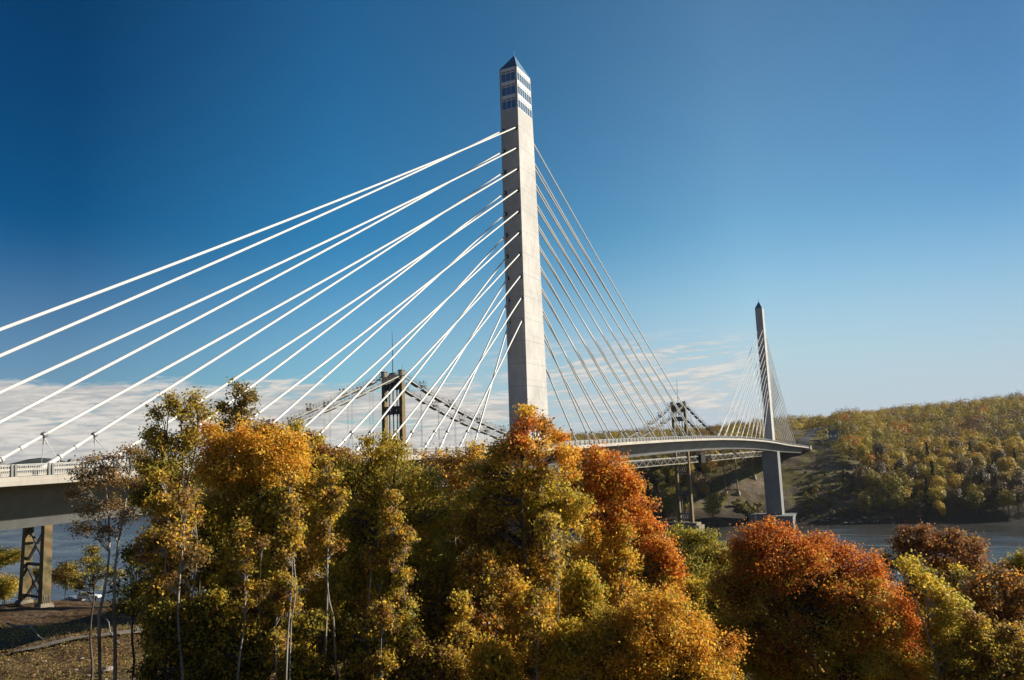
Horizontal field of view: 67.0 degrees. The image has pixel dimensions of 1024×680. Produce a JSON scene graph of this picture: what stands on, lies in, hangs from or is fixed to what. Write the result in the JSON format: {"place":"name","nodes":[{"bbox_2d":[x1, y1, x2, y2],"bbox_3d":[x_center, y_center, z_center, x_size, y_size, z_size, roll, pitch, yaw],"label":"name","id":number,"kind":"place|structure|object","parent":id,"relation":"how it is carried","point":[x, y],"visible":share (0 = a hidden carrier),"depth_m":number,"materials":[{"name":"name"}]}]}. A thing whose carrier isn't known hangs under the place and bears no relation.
{"place":"outdoors","nodes":[
{"label":"outdoors","id":0,"kind":"place"},
{"bbox_2d":[1,458,79,467],"bbox_3d":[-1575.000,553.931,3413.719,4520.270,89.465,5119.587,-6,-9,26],"label":"hills","id":1,"kind":"structure","parent":0,"point":[34,461],"depth_m":2584.30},
{"bbox_2d":[0,627,142,652],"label":"path","id":2,"kind":"structure","parent":0,"point":[76,637],"depth_m":91.64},
{"bbox_2d":[0,408,1023,679],"bbox_3d":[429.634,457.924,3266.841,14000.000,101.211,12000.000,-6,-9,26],"label":"ground","id":3,"kind":"structure","parent":0,"point":[818,458],"depth_m":459.56,"materials":[{"name":"soil"}]},
{"bbox_2d":[0,572,19,603],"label":"bush","id":4,"kind":"object","parent":3,"relation":"on","point":[7,585],"visible":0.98,"depth_m":159.23,"materials":[{"name":"yellow plant"}]},
{"bbox_2d":[0,545,20,603],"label":"bush","id":5,"kind":"object","parent":3,"relation":"on","point":[8,556],"visible":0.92,"depth_m":181.12,"materials":[{"name":"green plant"}]},
{"bbox_2d":[51,555,83,598],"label":"bush","id":6,"kind":"object","parent":3,"relation":"on","point":[67,570],"visible":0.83,"depth_m":176.93,"materials":[{"name":"green plant"}]},
{"bbox_2d":[0,620,168,679],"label":"leaf litter","id":7,"kind":"object","parent":3,"relation":"on","point":[82,625],"visible":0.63,"depth_m":84.82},
{"bbox_2d":[62,544,128,679],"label":"sapling","id":8,"kind":"object","parent":3,"relation":"on","point":[92,559],"visible":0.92,"depth_m":65.72,"materials":[{"name":"green plant"}]},
{"bbox_2d":[56,440,150,679],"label":"slender tree","id":9,"kind":"object","parent":3,"relation":"on","point":[104,468],"visible":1,"depth_m":41.73,"materials":[{"name":"brown plant"}]},
{"bbox_2d":[103,541,153,679],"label":"leafy tree","id":10,"kind":"object","parent":3,"relation":"on","point":[134,607],"visible":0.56,"depth_m":47.39,"materials":[{"name":"green plant"}]},
{"bbox_2d":[128,514,180,583],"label":"young tree","id":11,"kind":"object","parent":3,"relation":"on","point":[157,521],"visible":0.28,"depth_m":44.82,"materials":[{"name":"green plant"}]},
{"bbox_2d":[136,468,180,601],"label":"sapling","id":12,"kind":"object","parent":3,"relation":"on","point":[159,505],"visible":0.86,"depth_m":41.82,"materials":[{"name":"yellow plant"}]},
{"bbox_2d":[130,543,200,654],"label":"leafy tree","id":13,"kind":"object","parent":3,"relation":"on","point":[159,563],"visible":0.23,"depth_m":43.70,"materials":[{"name":"green plant"}]},
{"bbox_2d":[126,590,209,679],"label":"leafy tree","id":14,"kind":"object","parent":3,"relation":"on","point":[163,652],"visible":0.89,"depth_m":39.59,"materials":[{"name":"green plant"}]},
{"bbox_2d":[118,386,224,601],"bbox_3d":[-21.536,15.011,48.685,6.394,24.402,4.564,0,-8,-12],"label":"poplar tree","id":15,"kind":"object","parent":3,"relation":"on","point":[162,443],"visible":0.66,"depth_m":49.57,"materials":[{"name":"green plant"}]},
{"bbox_2d":[143,484,217,679],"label":"birch tree","id":16,"kind":"object","parent":3,"relation":"on","point":[167,582],"visible":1,"depth_m":39.99,"materials":[{"name":"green plant"}]},
{"bbox_2d":[167,486,209,612],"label":"sapling","id":17,"kind":"object","parent":3,"relation":"on","point":[191,569],"visible":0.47,"depth_m":41.58,"materials":[{"name":"yellow plant"}]},
{"bbox_2d":[176,484,235,600],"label":"leafy tree","id":18,"kind":"object","parent":3,"relation":"on","point":[214,521],"visible":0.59,"depth_m":45.56,"materials":[{"name":"green plant"}]},
{"bbox_2d":[172,583,256,679],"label":"leafy tree","id":19,"kind":"object","parent":3,"relation":"on","point":[214,600],"visible":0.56,"depth_m":39.55,"materials":[{"name":"green plant"}]},
{"bbox_2d":[206,377,261,439],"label":"poplar tree","id":20,"kind":"object","parent":3,"relation":"on","point":[250,396],"visible":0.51,"depth_m":51.88,"materials":[{"name":"green plant"}]},
{"bbox_2d":[221,513,261,679],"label":"sapling","id":21,"kind":"object","parent":3,"relation":"on","point":[239,537],"visible":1,"depth_m":38.27,"materials":[{"name":"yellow plant"}]},
{"bbox_2d":[205,528,277,613],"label":"leafy tree","id":22,"kind":"object","parent":3,"relation":"on","point":[224,581],"visible":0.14,"depth_m":42.72,"materials":[{"name":"green plant"}]},
{"bbox_2d":[186,413,322,677],"bbox_3d":[-14.960,15.127,46.444,8.892,21.344,6.099,-4,-8,13],"label":"maple tree","id":23,"kind":"object","parent":3,"relation":"on","point":[263,455],"visible":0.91,"depth_m":46.51,"materials":[{"name":"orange plant"}]},
{"bbox_2d":[241,533,274,679],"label":"sapling","id":24,"kind":"object","parent":3,"relation":"on","point":[263,544],"visible":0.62,"depth_m":40.83,"materials":[{"name":"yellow plant"}]},
{"bbox_2d":[218,492,304,677],"bbox_3d":[-15.491,18.230,46.227,6.643,18.187,3.313,-2,-8,-4],"label":"leafy tree","id":25,"kind":"object","parent":3,"relation":"on","point":[265,523],"visible":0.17,"depth_m":46.72,"materials":[{"name":"green plant"}]},
{"bbox_2d":[196,605,333,679],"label":"leafy tree","id":26,"kind":"object","parent":3,"relation":"on","point":[306,665],"visible":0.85,"depth_m":38.72,"materials":[{"name":"green plant"}]},
{"bbox_2d":[260,587,298,679],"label":"sapling","id":27,"kind":"object","parent":3,"relation":"on","point":[277,653],"visible":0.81,"depth_m":37.84,"materials":[{"name":"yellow plant"}]},
{"bbox_2d":[266,525,306,679],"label":"sapling","id":28,"kind":"object","parent":3,"relation":"on","point":[283,580],"visible":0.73,"depth_m":37.42,"materials":[{"name":"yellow plant"}]},
{"bbox_2d":[271,471,310,679],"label":"sapling","id":29,"kind":"object","parent":3,"relation":"on","point":[287,513],"visible":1,"depth_m":37.21,"materials":[{"name":"yellow plant"}]},
{"bbox_2d":[229,549,355,679],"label":"leafy tree","id":30,"kind":"object","parent":3,"relation":"on","point":[338,570],"visible":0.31,"depth_m":41.70,"materials":[{"name":"green plant"}]},
{"bbox_2d":[254,502,337,666],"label":"leafy tree","id":31,"kind":"object","parent":3,"relation":"on","point":[306,572],"visible":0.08,"depth_m":47.80,"materials":[{"name":"yellow plant"}]},
{"bbox_2d":[271,482,340,677],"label":"leafy tree","id":32,"kind":"object","parent":3,"relation":"on","point":[305,543],"visible":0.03,"depth_m":51.48,"materials":[{"name":"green plant"}]},
{"bbox_2d":[282,415,337,620],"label":"young tree","id":33,"kind":"object","parent":3,"relation":"on","point":[322,448],"visible":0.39,"depth_m":49.79,"materials":[{"name":"yellow plant"}]},
{"bbox_2d":[305,451,346,677],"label":"sapling","id":34,"kind":"object","parent":3,"relation":"on","point":[320,537],"visible":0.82,"depth_m":39.53,"materials":[{"name":"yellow plant"}]},
{"bbox_2d":[306,468,351,679],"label":"sapling","id":35,"kind":"object","parent":3,"relation":"on","point":[337,504],"visible":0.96,"depth_m":39.48,"materials":[{"name":"yellow plant"}]},
{"bbox_2d":[264,639,399,679],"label":"leafy tree","id":36,"kind":"object","parent":3,"relation":"on","point":[342,672],"visible":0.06,"depth_m":44.76,"materials":[{"name":"green plant"}]},
{"bbox_2d":[300,429,364,669],"bbox_3d":[-11.701,15.986,49.452,5.062,20.672,3.854,-3,-8,8],"label":"young tree","id":37,"kind":"object","parent":3,"relation":"on","point":[341,453],"visible":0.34,"depth_m":50.53,"materials":[{"name":"yellow plant"}]},
{"bbox_2d":[314,524,400,607],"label":"leafy tree","id":38,"kind":"object","parent":3,"relation":"on","point":[358,555],"visible":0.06,"depth_m":45.72,"materials":[{"name":"green plant"}]},
{"bbox_2d":[302,548,416,679],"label":"leafy tree","id":39,"kind":"object","parent":3,"relation":"on","point":[358,584],"visible":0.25,"depth_m":42.70,"materials":[{"name":"green plant"}]},
{"bbox_2d":[353,541,386,626],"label":"sapling","id":40,"kind":"object","parent":3,"relation":"on","point":[365,601],"visible":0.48,"depth_m":40.73,"materials":[{"name":"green plant"}]},
{"bbox_2d":[335,597,428,679],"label":"leafy tree","id":41,"kind":"object","parent":3,"relation":"on","point":[360,639],"visible":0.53,"depth_m":38.62,"materials":[{"name":"green plant"}]},
{"bbox_2d":[361,597,404,679],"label":"sapling","id":42,"kind":"object","parent":3,"relation":"on","point":[381,662],"visible":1,"depth_m":36.89,"materials":[{"name":"yellow plant"}]},
{"bbox_2d":[300,428,469,597],"bbox_3d":[-7.412,14.710,44.533,10.280,19.477,6.513,-1,-8,-6],"label":"ash tree","id":43,"kind":"object","parent":3,"relation":"on","point":[357,484],"visible":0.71,"depth_m":44.26,"materials":[{"name":"green plant"}]},
{"bbox_2d":[15,339,762,607],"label":"suspension bridge","id":44,"kind":"structure","parent":3,"relation":"on","point":[390,381],"depth_m":249.96,"materials":[{"name":"metal"}]},
{"bbox_2d":[375,487,412,614],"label":"sapling","id":45,"kind":"object","parent":3,"relation":"on","point":[392,516],"visible":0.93,"depth_m":40.65,"materials":[{"name":"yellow plant"}]},
{"bbox_2d":[380,525,422,612],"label":"sapling","id":46,"kind":"object","parent":3,"relation":"on","point":[403,576],"visible":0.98,"depth_m":40.59,"materials":[{"name":"yellow plant"}]},
{"bbox_2d":[0,56,811,577],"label":"cable stayed bridge","id":47,"kind":"structure","parent":3,"relation":"on","point":[30,496],"depth_m":161.51,"materials":[{"name":"concrete"}]},
{"bbox_2d":[379,632,470,679],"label":"leafy tree","id":48,"kind":"object","parent":3,"relation":"on","point":[441,662],"visible":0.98,"depth_m":37.66,"materials":[{"name":"green plant"}]},
{"bbox_2d":[391,538,459,669],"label":"leafy tree","id":49,"kind":"object","parent":3,"relation":"on","point":[435,613],"visible":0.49,"depth_m":43.55,"materials":[{"name":"green plant"}]},
{"bbox_2d":[397,463,479,571],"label":"leafy tree","id":50,"kind":"object","parent":3,"relation":"on","point":[450,494],"visible":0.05,"depth_m":52.80,"materials":[{"name":"green plant"}]},
{"bbox_2d":[411,439,490,644],"bbox_3d":[-3.483,16.137,50.791,5.779,19.136,3.776,-1,-8,-11],"label":"thin tree","id":51,"kind":"object","parent":3,"relation":"on","point":[439,460],"visible":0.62,"depth_m":51.74,"materials":[{"name":"green plant"}]},
{"bbox_2d":[414,499,497,605],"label":"leafy tree","id":52,"kind":"object","parent":3,"relation":"on","point":[459,549],"visible":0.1,"depth_m":46.67,"materials":[{"name":"green plant"}]},
{"bbox_2d":[437,588,481,675],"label":"sapling","id":53,"kind":"object","parent":3,"relation":"on","point":[465,633],"visible":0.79,"depth_m":38.59,"materials":[{"name":"yellow plant"}]},
{"bbox_2d":[445,542,525,651],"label":"leafy tree","id":54,"kind":"object","parent":3,"relation":"on","point":[482,581],"visible":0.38,"depth_m":42.77,"materials":[{"name":"green plant"}]},
{"bbox_2d":[458,629,529,679],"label":"leafy tree","id":55,"kind":"object","parent":3,"relation":"on","point":[496,660],"visible":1,"depth_m":36.67,"materials":[{"name":"green plant"}]},
{"bbox_2d":[460,607,529,679],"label":"leafy tree","id":56,"kind":"object","parent":3,"relation":"on","point":[484,619],"visible":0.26,"depth_m":39.66,"materials":[{"name":"yellow plant"}]},
{"bbox_2d":[480,590,512,641],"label":"sapling","id":57,"kind":"object","parent":3,"relation":"on","point":[495,606],"visible":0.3,"depth_m":40.23,"materials":[{"name":"yellow plant"}]},
{"bbox_2d":[447,399,604,610],"bbox_3d":[0.761,14.077,44.977,9.716,21.190,6.175,-4,-8,10],"label":"maple tree","id":58,"kind":"object","parent":3,"relation":"on","point":[495,498],"visible":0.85,"depth_m":44.74,"materials":[{"name":"yellow plant"}]},
{"bbox_2d":[492,530,567,613],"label":"leafy tree","id":59,"kind":"object","parent":3,"relation":"on","point":[505,555],"visible":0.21,"depth_m":44.63,"materials":[{"name":"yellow plant"}]},
{"bbox_2d":[497,577,565,679],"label":"leafy tree","id":60,"kind":"object","parent":3,"relation":"on","point":[511,601],"visible":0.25,"depth_m":40.66,"materials":[{"name":"yellow plant"}]},
{"bbox_2d":[515,582,553,679],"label":"sapling","id":61,"kind":"object","parent":3,"relation":"on","point":[537,621],"visible":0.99,"depth_m":36.75,"materials":[{"name":"yellow plant"}]},
{"bbox_2d":[511,491,580,598],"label":"leafy tree","id":62,"kind":"object","parent":3,"relation":"on","point":[571,545],"visible":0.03,"depth_m":51.51,"materials":[{"name":"yellow plant"}]},
{"bbox_2d":[529,507,572,641],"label":"sapling","id":63,"kind":"object","parent":3,"relation":"on","point":[547,522],"visible":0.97,"depth_m":37.48,"materials":[{"name":"yellow plant"}]},
{"bbox_2d":[530,614,611,679],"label":"leafy tree","id":64,"kind":"object","parent":3,"relation":"on","point":[568,630],"visible":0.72,"depth_m":36.66,"materials":[{"name":"green plant"}]},
{"bbox_2d":[554,555,610,678],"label":"leafy tree","id":65,"kind":"object","parent":3,"relation":"on","point":[580,593],"visible":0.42,"depth_m":41.66,"materials":[{"name":"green plant"}]},
{"bbox_2d":[567,517,650,619],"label":"leafy tree","id":66,"kind":"object","parent":3,"relation":"on","point":[597,547],"visible":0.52,"depth_m":47.73,"materials":[{"name":"yellow plant"}]},
{"bbox_2d":[552,437,695,605],"bbox_3d":[6.812,15.982,50.254,9.547,19.299,7.014,-6,-9,26],"label":"maple tree","id":67,"kind":"object","parent":3,"relation":"on","point":[608,481],"visible":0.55,"depth_m":49.50,"materials":[{"name":"orange plant"}]},
{"bbox_2d":[577,615,684,679],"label":"leafy tree","id":68,"kind":"object","parent":3,"relation":"on","point":[613,651],"visible":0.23,"depth_m":36.51,"materials":[{"name":"yellow plant"}]},
{"bbox_2d":[536,576,756,679],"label":"maple tree","id":69,"kind":"object","parent":3,"relation":"on","point":[702,652],"visible":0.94,"depth_m":36.31,"materials":[{"name":"orange plant"}]},
{"bbox_2d":[661,487,675,514],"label":"broadleaf tree","id":70,"kind":"object","parent":3,"relation":"on","point":[669,496],"visible":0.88,"depth_m":482.73,"materials":[{"name":"green plant"}]},
{"bbox_2d":[685,471,703,502],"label":"broadleaf tree","id":71,"kind":"object","parent":3,"relation":"on","point":[695,484],"visible":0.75,"depth_m":496.14,"materials":[{"name":"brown plant"}]},
{"bbox_2d":[661,520,730,621],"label":"round tree","id":72,"kind":"object","parent":3,"relation":"on","point":[699,564],"visible":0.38,"depth_m":61.65,"materials":[{"name":"green plant"}]},
{"bbox_2d":[666,574,727,679],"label":"leafy tree","id":73,"kind":"object","parent":3,"relation":"on","point":[694,592],"visible":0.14,"depth_m":49.72,"materials":[{"name":"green plant"}]},
{"bbox_2d":[703,492,722,522],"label":"broadleaf tree","id":74,"kind":"object","parent":3,"relation":"on","point":[710,506],"visible":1,"depth_m":465.57,"materials":[{"name":"green plant"}]},
{"bbox_2d":[698,547,745,679],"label":"leafy tree","id":75,"kind":"object","parent":3,"relation":"on","point":[710,601],"visible":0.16,"depth_m":48.84,"materials":[{"name":"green plant"}]},
{"bbox_2d":[549,390,1023,506],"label":"forest","id":76,"kind":"object","parent":3,"relation":"on","point":[930,421],"visible":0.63,"depth_m":690.96,"materials":[{"name":"green plant"}]},
{"bbox_2d":[702,511,934,679],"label":"maple tree","id":77,"kind":"object","parent":3,"relation":"on","point":[833,620],"visible":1,"depth_m":42.63,"materials":[{"name":"orange plant"}]},
{"bbox_2d":[859,491,874,516],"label":"broadleaf tree","id":78,"kind":"object","parent":3,"relation":"on","point":[864,502],"visible":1,"depth_m":456.02,"materials":[{"name":"green plant"}]},
{"bbox_2d":[863,469,881,496],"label":"broadleaf tree","id":79,"kind":"object","parent":3,"relation":"on","point":[874,479],"visible":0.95,"depth_m":481.28,"materials":[{"name":"green plant"}]},
{"bbox_2d":[881,474,905,510],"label":"broadleaf tree","id":80,"kind":"object","parent":3,"relation":"on","point":[891,484],"visible":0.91,"depth_m":460.11,"materials":[{"name":"green plant"}]},
{"bbox_2d":[888,494,904,516],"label":"broadleaf tree","id":81,"kind":"object","parent":3,"relation":"on","point":[895,502],"visible":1,"depth_m":452.44,"materials":[{"name":"green plant"}]},
{"bbox_2d":[898,472,914,492],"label":"broadleaf tree","id":82,"kind":"object","parent":3,"relation":"on","point":[907,481],"visible":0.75,"depth_m":472.97,"materials":[{"name":"yellow plant"}]},
{"bbox_2d":[899,463,919,494],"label":"broadleaf tree","id":83,"kind":"object","parent":3,"relation":"on","point":[910,473],"visible":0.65,"depth_m":483.52,"materials":[{"name":"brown plant"}]},
{"bbox_2d":[924,463,947,479],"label":"broadleaf tree","id":84,"kind":"object","parent":3,"relation":"on","point":[939,472],"visible":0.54,"depth_m":481.29,"materials":[{"name":"yellow plant"}]},
{"bbox_2d":[872,519,1000,606],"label":"maple tree","id":85,"kind":"object","parent":3,"relation":"on","point":[969,552],"visible":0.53,"depth_m":55.51,"materials":[{"name":"brown plant"}]},
{"bbox_2d":[926,483,946,502],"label":"broadleaf tree","id":86,"kind":"object","parent":3,"relation":"on","point":[935,494],"visible":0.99,"depth_m":451.41,"materials":[{"name":"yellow plant"}]},
{"bbox_2d":[886,549,992,679],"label":"young tree","id":87,"kind":"object","parent":3,"relation":"on","point":[943,617],"visible":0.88,"depth_m":41.84,"materials":[{"name":"yellow plant"}]},
{"bbox_2d":[895,549,998,679],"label":"leafy tree","id":88,"kind":"object","parent":3,"relation":"on","point":[960,573],"visible":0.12,"depth_m":52.82,"materials":[{"name":"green plant"}]},
{"bbox_2d":[944,486,963,511],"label":"broadleaf tree","id":89,"kind":"object","parent":3,"relation":"on","point":[952,495],"visible":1,"depth_m":450.33,"materials":[{"name":"brown plant"}]},
{"bbox_2d":[945,473,963,491],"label":"broadleaf tree","id":90,"kind":"object","parent":3,"relation":"on","point":[952,481],"visible":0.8,"depth_m":469.80,"materials":[{"name":"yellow plant"}]},
{"bbox_2d":[949,456,972,477],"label":"broadleaf tree","id":91,"kind":"object","parent":3,"relation":"on","point":[961,466],"visible":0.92,"depth_m":482.26,"materials":[{"name":"brown plant"}]},
{"bbox_2d":[916,560,1023,674],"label":"leafy tree","id":92,"kind":"object","parent":3,"relation":"on","point":[1005,604],"visible":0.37,"depth_m":45.93,"materials":[{"name":"brown plant"}]},
{"bbox_2d":[966,489,985,515],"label":"broadleaf tree","id":93,"kind":"object","parent":3,"relation":"on","point":[973,496],"visible":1,"depth_m":442.57,"materials":[{"name":"green plant"}]},
{"bbox_2d":[933,605,1023,679],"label":"leafy tree","id":94,"kind":"object","parent":3,"relation":"on","point":[999,661],"visible":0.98,"depth_m":40.67,"materials":[{"name":"green plant"}]},
{"bbox_2d":[968,465,991,488],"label":"broadleaf tree","id":95,"kind":"object","parent":3,"relation":"on","point":[976,477],"visible":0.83,"depth_m":463.53,"materials":[{"name":"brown plant"}]},
{"bbox_2d":[974,442,991,459],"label":"broadleaf tree","id":96,"kind":"object","parent":3,"relation":"on","point":[982,448],"visible":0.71,"depth_m":545.67,"materials":[{"name":"yellow plant"}]},
{"bbox_2d":[990,481,1011,509],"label":"broadleaf tree","id":97,"kind":"object","parent":3,"relation":"on","point":[1000,486],"visible":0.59,"depth_m":447.07,"materials":[{"name":"brown plant"}]},
{"bbox_2d":[995,489,1016,517],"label":"broadleaf tree","id":98,"kind":"object","parent":3,"relation":"on","point":[1005,500],"visible":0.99,"depth_m":436.58,"materials":[{"name":"green plant"}]},
{"bbox_2d":[995,457,1016,475],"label":"broadleaf tree","id":99,"kind":"object","parent":3,"relation":"on","point":[1004,465],"visible":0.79,"depth_m":482.95,"materials":[{"name":"yellow plant"}]},
{"bbox_2d":[998,471,1015,488],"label":"broadleaf tree","id":100,"kind":"object","parent":3,"relation":"on","point":[1007,479],"visible":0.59,"depth_m":453.05,"materials":[{"name":"brown plant"}]},
{"bbox_2d":[991,547,1023,590],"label":"bush","id":101,"kind":"object","parent":3,"relation":"on","point":[1018,559],"visible":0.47,"depth_m":65.84,"materials":[{"name":"green plant"}]},
{"bbox_2d":[1007,484,1023,515],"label":"broadleaf tree","id":102,"kind":"object","parent":3,"relation":"on","point":[1017,493],"visible":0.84,"depth_m":436.76,"materials":[{"name":"brown plant"}]},
{"bbox_2d":[0,516,1023,603],"bbox_3d":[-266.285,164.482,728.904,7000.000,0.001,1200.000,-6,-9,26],"label":"water","id":103,"kind":"structure","parent":0,"point":[1005,537],"depth_m":417.25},
{"bbox_2d":[0,0,1023,464],"label":"sky","id":104,"kind":"structure","parent":0,"point":[853,170],"materials":[{"name":"blue"}]},
{"bbox_2d":[797,427,827,445],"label":"road","id":105,"kind":"structure","parent":0,"point":[807,437],"depth_m":703.30,"materials":[{"name":"asphalt"}]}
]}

